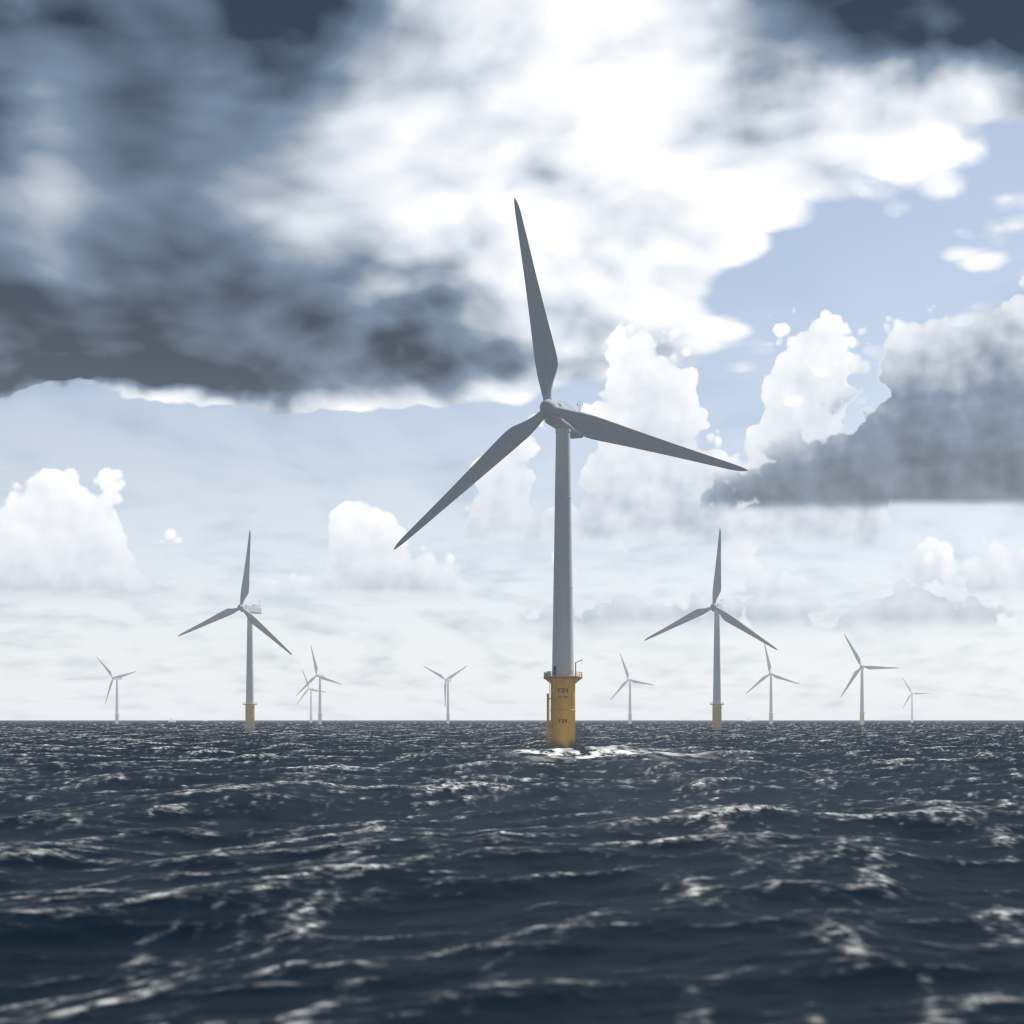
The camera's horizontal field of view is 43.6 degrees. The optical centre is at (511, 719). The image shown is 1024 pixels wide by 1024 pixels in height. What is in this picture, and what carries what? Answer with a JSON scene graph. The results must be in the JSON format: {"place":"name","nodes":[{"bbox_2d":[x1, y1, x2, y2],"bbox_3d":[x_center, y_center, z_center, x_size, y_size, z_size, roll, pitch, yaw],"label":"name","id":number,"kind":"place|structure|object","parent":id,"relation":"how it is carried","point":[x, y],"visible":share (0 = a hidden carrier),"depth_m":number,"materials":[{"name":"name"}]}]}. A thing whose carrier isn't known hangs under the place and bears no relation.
{"place":"outdoors","nodes":[
{"label":"outdoors","id":0,"kind":"place"},
{"bbox_2d":[0,720,1023,1023],"bbox_3d":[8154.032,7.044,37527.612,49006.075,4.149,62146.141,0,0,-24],"label":"sea","id":1,"kind":"structure","parent":0,"point":[502,872],"depth_m":58.52,"materials":[{"name":"liquid"}]},
{"bbox_2d":[97,657,135,723],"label":"turbine","id":2,"kind":"object","parent":1,"relation":"in","point":[118,677],"visible":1,"depth_m":2147.14,"materials":[{"name":"grey paint"}]},
{"bbox_2d":[177,531,291,731],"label":"turbine","id":3,"kind":"object","parent":1,"relation":"in","point":[249,611],"visible":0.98,"depth_m":809.27,"materials":[{"name":"grey paint"}]},
{"bbox_2d":[296,670,323,722],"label":"turbine","id":4,"kind":"object","parent":1,"relation":"in","point":[311,690],"visible":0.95,"depth_m":2897.24,"materials":[{"name":"grey paint"}]},
{"bbox_2d":[296,645,341,723],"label":"turbine","id":5,"kind":"object","parent":1,"relation":"in","point":[321,676],"visible":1,"depth_m":2027.03,"materials":[{"name":"grey paint"}]},
{"bbox_2d":[424,665,467,723],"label":"turbine","id":6,"kind":"object","parent":1,"relation":"in","point":[448,679],"visible":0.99,"depth_m":2246.95,"materials":[{"name":"grey paint"}]},
{"bbox_2d":[394,198,748,748],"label":"turbine","id":7,"kind":"object","parent":1,"relation":"in","point":[567,425],"visible":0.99,"depth_m":295.99,"materials":[{"name":"grey paint"}]},
{"bbox_2d":[611,654,652,723],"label":"turbine","id":8,"kind":"object","parent":1,"relation":"in","point":[620,688],"visible":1,"depth_m":2245.42,"materials":[{"name":"grey paint"}]},
{"bbox_2d":[644,529,777,729],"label":"turbine","id":9,"kind":"object","parent":1,"relation":"in","point":[716,609],"visible":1,"depth_m":803.13,"materials":[{"name":"grey paint"}]},
{"bbox_2d":[746,643,798,724],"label":"turbine","id":10,"kind":"object","parent":1,"relation":"in","point":[770,713],"visible":0.96,"depth_m":1955.90,"materials":[{"name":"grey paint"}]},
{"bbox_2d":[841,634,896,724],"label":"turbine","id":11,"kind":"object","parent":1,"relation":"in","point":[854,675],"visible":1,"depth_m":1695.08,"materials":[{"name":"grey paint"}]},
{"bbox_2d":[902,679,929,722],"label":"turbine","id":12,"kind":"object","parent":1,"relation":"in","point":[911,696],"visible":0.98,"depth_m":3395.59,"materials":[{"name":"grey paint"}]},
{"bbox_2d":[0,0,1023,719],"label":"sky","id":13,"kind":"structure","parent":0,"point":[262,273],"materials":[{"name":"white"}]}
]}

